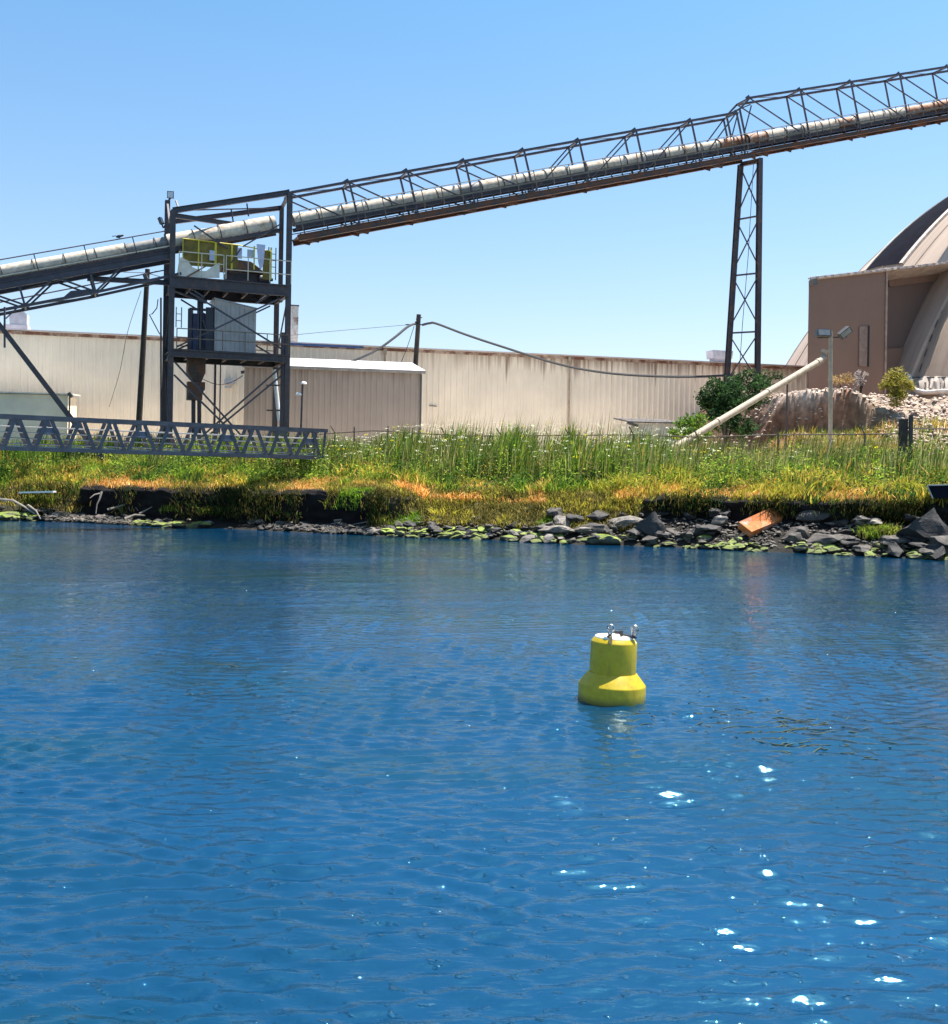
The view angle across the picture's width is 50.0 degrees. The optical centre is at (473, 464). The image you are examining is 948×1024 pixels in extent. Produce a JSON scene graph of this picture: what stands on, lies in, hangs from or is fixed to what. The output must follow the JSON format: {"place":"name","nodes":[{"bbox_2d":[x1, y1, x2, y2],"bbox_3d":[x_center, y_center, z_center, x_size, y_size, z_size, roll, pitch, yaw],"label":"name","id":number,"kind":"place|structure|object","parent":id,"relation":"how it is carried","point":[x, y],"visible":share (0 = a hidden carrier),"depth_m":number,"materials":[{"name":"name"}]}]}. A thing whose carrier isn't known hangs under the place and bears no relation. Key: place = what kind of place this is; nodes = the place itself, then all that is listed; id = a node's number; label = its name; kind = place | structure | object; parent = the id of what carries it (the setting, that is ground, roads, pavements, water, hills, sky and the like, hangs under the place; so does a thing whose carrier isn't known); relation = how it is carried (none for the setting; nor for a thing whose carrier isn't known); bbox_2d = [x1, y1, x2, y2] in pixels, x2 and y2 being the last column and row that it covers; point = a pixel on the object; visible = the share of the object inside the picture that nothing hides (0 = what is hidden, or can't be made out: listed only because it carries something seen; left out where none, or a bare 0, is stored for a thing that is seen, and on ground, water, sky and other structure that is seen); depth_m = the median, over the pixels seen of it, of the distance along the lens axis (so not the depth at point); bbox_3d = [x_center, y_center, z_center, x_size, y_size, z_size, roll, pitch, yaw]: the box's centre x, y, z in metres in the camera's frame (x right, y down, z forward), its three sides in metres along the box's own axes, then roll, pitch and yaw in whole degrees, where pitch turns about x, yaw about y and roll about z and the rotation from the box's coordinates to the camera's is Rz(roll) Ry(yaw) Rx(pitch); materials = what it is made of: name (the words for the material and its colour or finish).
{"place":"outdoors","nodes":[
{"label":"outdoors","id":0,"kind":"place"},
{"bbox_2d":[0,521,947,1023],"bbox_3d":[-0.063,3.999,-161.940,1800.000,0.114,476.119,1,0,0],"label":"water","id":1,"kind":"structure","parent":0,"point":[398,781],"depth_m":12.73,"materials":[{"name":"liquid"}]},
{"bbox_2d":[184,658,939,759],"bbox_3d":[1.017,4.031,17.533,13.275,0.059,3.947,1,0,18],"label":"floating weed","id":2,"kind":"object","parent":1,"relation":"on","point":[797,721],"visible":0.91,"depth_m":15.76,"materials":[{"name":"plant"}]},
{"bbox_2d":[578,624,645,706],"bbox_3d":[2.378,3.639,17.550,1.172,1.856,1.167,1,0,0],"label":"buoy","id":3,"kind":"object","parent":1,"relation":"on","point":[610,677],"visible":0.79,"depth_m":17.20,"materials":[{"name":"plastic"}]},
{"bbox_2d":[0,475,947,557],"bbox_3d":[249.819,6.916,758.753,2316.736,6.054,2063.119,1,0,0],"label":"riverbank","id":4,"kind":"structure","parent":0,"point":[315,514],"depth_m":58.46,"materials":[{"name":"soil"}]},
{"bbox_2d":[0,511,21,517],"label":"mossy boulder","id":5,"kind":"object","parent":4,"relation":"on","point":[8,514],"visible":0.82,"depth_m":64.70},
{"bbox_2d":[0,498,40,518],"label":"driftwood","id":6,"kind":"object","parent":4,"relation":"on","point":[14,501],"visible":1,"depth_m":64.02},
{"bbox_2d":[19,491,55,492],"bbox_3d":[-27.964,1.739,65.100,2.812,0.234,0.300,1,0,21],"label":"plank","id":7,"kind":"object","parent":4,"relation":"on","point":[39,492],"visible":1,"depth_m":64.84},
{"bbox_2d":[23,507,54,512],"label":"boulder","id":8,"kind":"object","parent":4,"relation":"on","point":[38,510],"visible":0.79,"depth_m":65.16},
{"bbox_2d":[0,391,79,446],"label":"shed","id":9,"kind":"structure","parent":4,"relation":"on","point":[31,403],"depth_m":85.34,"materials":[{"name":"metal"}]},
{"bbox_2d":[0,306,103,459],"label":"conveyor support","id":10,"kind":"object","parent":4,"relation":"on","point":[43,382],"visible":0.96,"depth_m":69.24,"materials":[{"name":"metal"}]},
{"bbox_2d":[135,269,151,441],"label":"utility pole","id":11,"kind":"object","parent":4,"relation":"on","point":[139,410],"visible":0.65,"depth_m":81.81,"materials":[{"name":"brown wood"}]},
{"bbox_2d":[109,292,140,406],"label":"overhead cable","id":12,"kind":"object","parent":11,"relation":"attached to","point":[124,347],"visible":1,"depth_m":85.04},
{"bbox_2d":[0,414,327,459],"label":"gangway","id":13,"kind":"object","parent":4,"relation":"on","point":[45,427],"visible":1,"depth_m":58.47,"materials":[{"name":"metal"}]},
{"bbox_2d":[87,189,292,456],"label":"transfer tower","id":14,"kind":"structure","parent":4,"relation":"on","point":[210,289],"depth_m":77.60,"materials":[{"name":"metal"}]},
{"bbox_2d":[0,216,278,315],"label":"conveyor span","id":15,"kind":"object","parent":14,"relation":"on","point":[49,272],"visible":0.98,"depth_m":73.81,"materials":[{"name":"metal"}]},
{"bbox_2d":[186,357,205,442],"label":"discharge hopper","id":16,"kind":"object","parent":14,"relation":"hanging from","point":[195,369],"visible":0.65,"depth_m":76.93,"materials":[{"name":"metal"}]},
{"bbox_2d":[177,257,219,277],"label":"spill skirt","id":17,"kind":"object","parent":14,"relation":"attached to","point":[187,269],"visible":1,"depth_m":75.73,"materials":[{"name":"beige metal"}]},
{"bbox_2d":[187,296,213,350],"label":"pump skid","id":18,"kind":"object","parent":14,"relation":"on","point":[199,319],"visible":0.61,"depth_m":77.40,"materials":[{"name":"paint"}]},
{"bbox_2d":[182,238,271,279],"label":"belt guard","id":19,"kind":"object","parent":14,"relation":"attached to","point":[199,246],"visible":1,"depth_m":76.64,"materials":[{"name":"yellow"}]},
{"bbox_2d":[209,297,255,352],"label":"equipment cabin","id":20,"kind":"object","parent":14,"relation":"on","point":[234,310],"visible":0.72,"depth_m":77.58,"materials":[{"name":"metal"}]},
{"bbox_2d":[220,248,272,282],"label":"feed chute","id":21,"kind":"object","parent":14,"relation":"on","point":[242,275],"visible":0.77,"depth_m":78.01,"materials":[{"name":"metal"}]},
{"bbox_2d":[284,109,756,245],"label":"conveyor span","id":22,"kind":"object","parent":14,"relation":"on","point":[413,202],"visible":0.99,"depth_m":85.93,"materials":[{"name":"paint"}]},
{"bbox_2d":[726,64,947,158],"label":"conveyor span","id":23,"kind":"object","parent":22,"relation":"on","point":[870,120],"visible":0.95,"depth_m":99.18,"materials":[{"name":"paint"}]},
{"bbox_2d":[295,381,306,437],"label":"yard light","id":24,"kind":"object","parent":4,"relation":"on","point":[301,394],"visible":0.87,"depth_m":75.93,"materials":[{"name":"metal"}]},
{"bbox_2d":[242,358,425,447],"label":"shed","id":25,"kind":"structure","parent":4,"relation":"on","point":[344,395],"depth_m":88.53,"materials":[{"name":"metal"}]},
{"bbox_2d":[0,329,806,447],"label":"warehouse","id":26,"kind":"structure","parent":4,"relation":"on","point":[507,387],"depth_m":103.04,"materials":[{"name":"metal"}]},
{"bbox_2d":[3,312,30,330],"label":"rooftop vent","id":27,"kind":"object","parent":26,"relation":"on","point":[19,320],"visible":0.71,"depth_m":95.15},
{"bbox_2d":[290,305,298,341],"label":"roof stack","id":28,"kind":"object","parent":26,"relation":"on","point":[294,320],"visible":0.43,"depth_m":100.43,"materials":[{"name":"metal"}]},
{"bbox_2d":[706,350,732,362],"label":"rooftop vent","id":29,"kind":"object","parent":26,"relation":"on","point":[716,355],"visible":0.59,"depth_m":113.98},
{"bbox_2d":[403,520,416,526],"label":"shore rock","id":30,"kind":"object","parent":4,"relation":"on","point":[409,523],"visible":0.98,"depth_m":56.32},
{"bbox_2d":[405,314,421,365],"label":"utility pole","id":31,"kind":"object","parent":4,"relation":"on","point":[417,338],"visible":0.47,"depth_m":98.80,"materials":[{"name":"brown wood"}]},
{"bbox_2d":[351,323,414,360],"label":"overhead cable","id":32,"kind":"object","parent":31,"relation":"attached to","point":[389,341],"visible":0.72,"depth_m":96.43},
{"bbox_2d":[422,322,732,377],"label":"overhead cable","id":33,"kind":"object","parent":31,"relation":"attached to","point":[573,367],"visible":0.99,"depth_m":95.68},
{"bbox_2d":[0,408,947,482],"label":"tall grass","id":34,"kind":"structure","parent":4,"relation":"on","point":[581,447],"depth_m":62.49,"materials":[{"name":"green plant"}]},
{"bbox_2d":[0,475,947,540],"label":"bank scrub","id":35,"kind":"object","parent":4,"relation":"on","point":[429,509],"visible":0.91,"depth_m":57.18,"materials":[{"name":"green plant"}]},
{"bbox_2d":[0,452,947,512],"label":"meadow grass","id":36,"kind":"structure","parent":4,"relation":"on","point":[144,473],"depth_m":58.37,"materials":[{"name":"green plant"}]},
{"bbox_2d":[0,433,947,503],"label":"leafy weeds","id":37,"kind":"object","parent":4,"relation":"on","point":[556,466],"visible":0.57,"depth_m":60.37,"materials":[{"name":"green plant"}]},
{"bbox_2d":[0,471,947,512],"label":"dry grass","id":38,"kind":"structure","parent":4,"relation":"on","point":[139,483],"depth_m":61.52,"materials":[{"name":"plant"}]},
{"bbox_2d":[43,511,913,551],"bbox_3d":[-0.029,3.261,56.023,58.626,1.427,3.597,1,0,19],"label":"shingle","id":39,"kind":"object","parent":4,"relation":"on","point":[123,521],"visible":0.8,"depth_m":53.09,"materials":[{"name":"stone"}]},
{"bbox_2d":[124,507,151,519],"bbox_3d":[-20.747,2.998,62.805,1.655,0.874,0.418,1,0,-8],"label":"driftwood","id":40,"kind":"object","parent":39,"relation":"on","point":[133,515],"visible":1,"depth_m":62.77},
{"bbox_2d":[519,534,534,542],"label":"shore rock","id":41,"kind":"object","parent":39,"relation":"on","point":[525,538],"visible":0.96,"depth_m":53.07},
{"bbox_2d":[543,532,554,542],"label":"shore rock","id":42,"kind":"object","parent":39,"relation":"on","point":[548,537],"visible":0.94,"depth_m":52.73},
{"bbox_2d":[865,518,881,524],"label":"shore rock","id":43,"kind":"object","parent":39,"relation":"on","point":[876,521],"visible":0.94,"depth_m":49.27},
{"bbox_2d":[487,527,502,535],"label":"shore rock","id":44,"kind":"object","parent":4,"relation":"on","point":[495,529],"visible":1,"depth_m":54.81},
{"bbox_2d":[122,419,893,482],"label":"white umbels","id":45,"kind":"object","parent":4,"relation":"on","point":[531,446],"visible":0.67,"depth_m":62.52,"materials":[{"name":"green plant"}]},
{"bbox_2d":[500,535,518,540],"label":"algae rock","id":46,"kind":"object","parent":4,"relation":"on","point":[506,538],"visible":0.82,"depth_m":53.91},
{"bbox_2d":[533,521,554,530],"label":"shore rock","id":47,"kind":"object","parent":4,"relation":"on","point":[537,528],"visible":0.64,"depth_m":53.69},
{"bbox_2d":[546,507,565,516],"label":"shore rock","id":48,"kind":"object","parent":4,"relation":"on","point":[552,512],"visible":0.68,"depth_m":54.66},
{"bbox_2d":[538,525,575,533],"bbox_3d":[4.343,3.405,53.514,2.012,0.484,1.168,4,-8,-4],"label":"shore rock","id":49,"kind":"object","parent":4,"relation":"on","point":[558,529],"visible":1,"depth_m":53.08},
{"bbox_2d":[553,515,573,527],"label":"shore rock","id":50,"kind":"object","parent":4,"relation":"on","point":[560,520],"visible":0.74,"depth_m":53.83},
{"bbox_2d":[566,513,584,522],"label":"shore rock","id":51,"kind":"object","parent":4,"relation":"on","point":[574,517],"visible":0.97,"depth_m":53.72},
{"bbox_2d":[574,526,591,532],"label":"shore rock","id":52,"kind":"object","parent":4,"relation":"on","point":[582,529],"visible":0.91,"depth_m":52.85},
{"bbox_2d":[577,522,612,533],"bbox_3d":[6.349,3.369,53.091,1.870,0.721,0.998,-1,-1,12],"label":"boulder","id":53,"kind":"object","parent":4,"relation":"on","point":[599,528],"visible":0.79,"depth_m":52.77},
{"bbox_2d":[586,510,608,521],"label":"shore rock","id":54,"kind":"object","parent":4,"relation":"on","point":[598,516],"visible":0.98,"depth_m":53.57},
{"bbox_2d":[577,534,620,543],"bbox_3d":[6.431,3.848,52.271,2.235,0.608,0.875,-7,1,4],"label":"mossy boulder","id":55,"kind":"object","parent":4,"relation":"on","point":[606,539],"visible":0.95,"depth_m":51.96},
{"bbox_2d":[605,515,642,527],"bbox_3d":[7.840,3.005,53.661,2.554,0.601,1.221,-8,4,0],"label":"boulder","id":56,"kind":"object","parent":4,"relation":"on","point":[627,521],"visible":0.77,"depth_m":53.17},
{"bbox_2d":[321,415,947,461],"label":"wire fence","id":57,"kind":"object","parent":4,"relation":"on","point":[903,428],"visible":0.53,"depth_m":60.31,"materials":[{"name":"grey metal"}]},
{"bbox_2d":[627,528,644,536],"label":"shore rock","id":58,"kind":"object","parent":4,"relation":"on","point":[635,532],"visible":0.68,"depth_m":52.09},
{"bbox_2d":[631,511,666,536],"bbox_3d":[9.085,3.151,52.596,1.992,1.571,1.092,-6,5,-2],"label":"boulder","id":59,"kind":"object","parent":4,"relation":"on","point":[651,524],"visible":0.75,"depth_m":52.16,"materials":[{"name":"stone"}]},
{"bbox_2d":[642,535,657,543],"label":"shore rock","id":60,"kind":"object","parent":4,"relation":"on","point":[650,539],"visible":1,"depth_m":51.60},
{"bbox_2d":[684,512,695,519],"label":"shore rock","id":61,"kind":"object","parent":4,"relation":"on","point":[688,516],"visible":1,"depth_m":53.24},
{"bbox_2d":[667,410,714,445],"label":"shrub","id":62,"kind":"object","parent":4,"relation":"on","point":[691,421],"visible":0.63,"depth_m":75.45,"materials":[{"name":"green plant"}]},
{"bbox_2d":[691,524,704,536],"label":"shore rock","id":63,"kind":"object","parent":4,"relation":"on","point":[695,533],"visible":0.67,"depth_m":51.67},
{"bbox_2d":[696,535,711,540],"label":"algae rock","id":64,"kind":"object","parent":4,"relation":"on","point":[704,537],"visible":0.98,"depth_m":51.23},
{"bbox_2d":[695,524,724,531],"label":"boulder","id":65,"kind":"object","parent":4,"relation":"on","point":[704,528],"visible":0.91,"depth_m":51.47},
{"bbox_2d":[708,508,721,516],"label":"shore rock","id":66,"kind":"object","parent":4,"relation":"on","point":[713,511],"visible":0.56,"depth_m":52.53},
{"bbox_2d":[711,515,727,526],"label":"shore rock","id":67,"kind":"object","parent":4,"relation":"on","point":[719,520],"visible":0.9,"depth_m":52.00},
{"bbox_2d":[711,509,730,518],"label":"shore rock","id":68,"kind":"object","parent":4,"relation":"on","point":[727,512],"visible":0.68,"depth_m":52.36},
{"bbox_2d":[738,508,782,537],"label":"rusty slab","id":69,"kind":"structure","parent":4,"relation":"on","point":[758,523],"depth_m":51.13,"materials":[{"name":"metal"}]},
{"bbox_2d":[781,532,802,543],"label":"boulder","id":70,"kind":"object","parent":4,"relation":"on","point":[792,536],"visible":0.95,"depth_m":49.73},
{"bbox_2d":[786,526,810,538],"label":"shore rock","id":71,"kind":"object","parent":4,"relation":"on","point":[804,531],"visible":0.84,"depth_m":50.04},
{"bbox_2d":[794,544,808,551],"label":"algae rock","id":72,"kind":"object","parent":4,"relation":"on","point":[800,547],"visible":0.97,"depth_m":48.84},
{"bbox_2d":[794,510,829,522],"bbox_3d":[17.168,2.600,51.355,1.918,0.714,0.820,-8,4,-1],"label":"shore rock","id":73,"kind":"object","parent":4,"relation":"on","point":[808,516],"visible":0.98,"depth_m":51.10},
{"bbox_2d":[680,388,947,457],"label":"earth mound","id":74,"kind":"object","parent":4,"relation":"on","point":[852,411],"visible":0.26,"depth_m":82.87,"materials":[{"name":"soil"}]},
{"bbox_2d":[693,366,774,447],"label":"shrub","id":75,"kind":"object","parent":74,"relation":"on","point":[728,395],"visible":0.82,"depth_m":78.98,"materials":[{"name":"green plant"}]},
{"bbox_2d":[724,157,762,393],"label":"conveyor pylon","id":76,"kind":"object","parent":74,"relation":"on","point":[758,162],"visible":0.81,"depth_m":95.39,"materials":[{"name":"metal"}]},
{"bbox_2d":[671,349,827,454],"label":"discharge pipe","id":77,"kind":"object","parent":74,"relation":"on","point":[766,392],"visible":0.85,"depth_m":71.97,"materials":[{"name":"metal"}]},
{"bbox_2d":[722,386,947,453],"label":"rubble","id":78,"kind":"object","parent":74,"relation":"on","point":[944,406],"visible":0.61,"depth_m":81.84,"materials":[{"name":"stone"}]},
{"bbox_2d":[752,369,785,387],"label":"shrub","id":79,"kind":"object","parent":78,"relation":"on","point":[771,378],"visible":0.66,"depth_m":87.74,"materials":[{"name":"green plant"}]},
{"bbox_2d":[833,372,854,387],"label":"shrub","id":80,"kind":"object","parent":74,"relation":"on","point":[844,379],"visible":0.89,"depth_m":83.00,"materials":[{"name":"yellow plant"}]},
{"bbox_2d":[756,415,947,461],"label":"rough grass","id":81,"kind":"structure","parent":74,"relation":"on","point":[934,423],"depth_m":77.78,"materials":[{"name":"plant"}]},
{"bbox_2d":[853,369,866,392],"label":"shrub","id":82,"kind":"object","parent":74,"relation":"on","point":[860,380],"visible":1,"depth_m":81.94,"materials":[{"name":"grey plant"}]},
{"bbox_2d":[786,197,947,399],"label":"storage dome","id":83,"kind":"structure","parent":74,"relation":"on","point":[922,238],"depth_m":101.07,"materials":[{"name":"concrete"}]},
{"bbox_2d":[807,261,947,395],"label":"dome annex","id":84,"kind":"object","parent":74,"relation":"on","point":[876,310],"visible":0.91,"depth_m":93.76,"materials":[{"name":"metal"}]},
{"bbox_2d":[858,326,867,366],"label":"door","id":85,"kind":"structure","parent":84,"relation":"in","point":[863,330],"depth_m":93.53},
{"bbox_2d":[878,366,916,408],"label":"shrub","id":86,"kind":"object","parent":74,"relation":"on","point":[892,381],"visible":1,"depth_m":79.96,"materials":[{"name":"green plant"}]},
{"bbox_2d":[806,533,843,544],"bbox_3d":[17.065,3.613,49.435,1.959,0.560,1.039,0,13,35],"label":"shore rock","id":87,"kind":"object","parent":4,"relation":"on","point":[823,539],"visible":0.98,"depth_m":49.11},
{"bbox_2d":[822,544,840,552],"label":"algae rock","id":88,"kind":"object","parent":4,"relation":"on","point":[830,548],"visible":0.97,"depth_m":48.62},
{"bbox_2d":[814,326,852,451],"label":"lamp post","id":89,"kind":"object","parent":4,"relation":"on","point":[844,332],"visible":0.87,"depth_m":69.86,"materials":[{"name":"metal"}]},
{"bbox_2d":[830,518,848,525],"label":"shore rock","id":90,"kind":"object","parent":4,"relation":"on","point":[841,522],"visible":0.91,"depth_m":50.60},
{"bbox_2d":[834,534,855,539],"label":"shore rock","id":91,"kind":"object","parent":4,"relation":"on","point":[847,537],"visible":0.48,"depth_m":48.77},
{"bbox_2d":[836,529,859,534],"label":"shore rock","id":92,"kind":"object","parent":4,"relation":"on","point":[845,531],"visible":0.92,"depth_m":49.49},
{"bbox_2d":[837,536,859,545],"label":"shore rock","id":93,"kind":"object","parent":4,"relation":"on","point":[846,542],"visible":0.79,"depth_m":48.55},
{"bbox_2d":[850,515,871,525],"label":"shore rock","id":94,"kind":"object","parent":4,"relation":"on","point":[862,519],"visible":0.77,"depth_m":49.47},
{"bbox_2d":[853,544,870,552],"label":"shore rock","id":95,"kind":"object","parent":4,"relation":"on","point":[863,548],"visible":0.88,"depth_m":47.91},
{"bbox_2d":[864,551,876,556],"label":"algae rock","id":96,"kind":"object","parent":4,"relation":"on","point":[869,554],"visible":0.73,"depth_m":47.49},
{"bbox_2d":[878,535,910,544],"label":"boulder","id":97,"kind":"object","parent":4,"relation":"on","point":[887,539],"visible":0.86,"depth_m":47.80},
{"bbox_2d":[885,541,904,557],"bbox_3d":[19.784,3.902,47.811,0.845,0.686,1.800,11,10,9],"label":"shore rock","id":98,"kind":"object","parent":4,"relation":"on","point":[893,548],"visible":0.91,"depth_m":47.33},
{"bbox_2d":[904,514,919,523],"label":"shore rock","id":99,"kind":"object","parent":4,"relation":"on","point":[909,517],"visible":0.45,"depth_m":48.99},
{"bbox_2d":[906,553,922,558],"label":"algae rock","id":100,"kind":"object","parent":4,"relation":"on","point":[915,556],"visible":0.81,"depth_m":46.66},
{"bbox_2d":[908,540,928,548],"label":"shore rock","id":101,"kind":"object","parent":4,"relation":"on","point":[918,544],"visible":0.59,"depth_m":47.22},
{"bbox_2d":[896,508,947,541],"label":"boulder","id":102,"kind":"object","parent":4,"relation":"on","point":[930,523],"visible":0.73,"depth_m":47.53,"materials":[{"name":"stone"}]},
{"bbox_2d":[918,548,945,555],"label":"shore rock","id":103,"kind":"object","parent":4,"relation":"on","point":[925,551],"visible":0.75,"depth_m":46.60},
{"bbox_2d":[927,544,945,558],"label":"shore rock","id":104,"kind":"object","parent":4,"relation":"on","point":[939,550],"visible":0.74,"depth_m":46.31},
{"bbox_2d":[927,484,947,497],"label":"metal box","id":105,"kind":"object","parent":4,"relation":"on","point":[938,490],"visible":1,"depth_m":48.27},
{"bbox_2d":[928,535,947,548],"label":"boulder","id":106,"kind":"object","parent":4,"relation":"on","point":[939,540],"visible":0.83,"depth_m":46.67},
{"bbox_2d":[0,0,947,364],"label":"sky","id":107,"kind":"structure","parent":0,"point":[108,108],"materials":[{"name":"blue"}]},
{"bbox_2d":[615,418,680,451],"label":"dock shelter","id":108,"kind":"object","parent":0,"point":[641,422],"visible":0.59,"depth_m":92.71,"materials":[{"name":"metal"}]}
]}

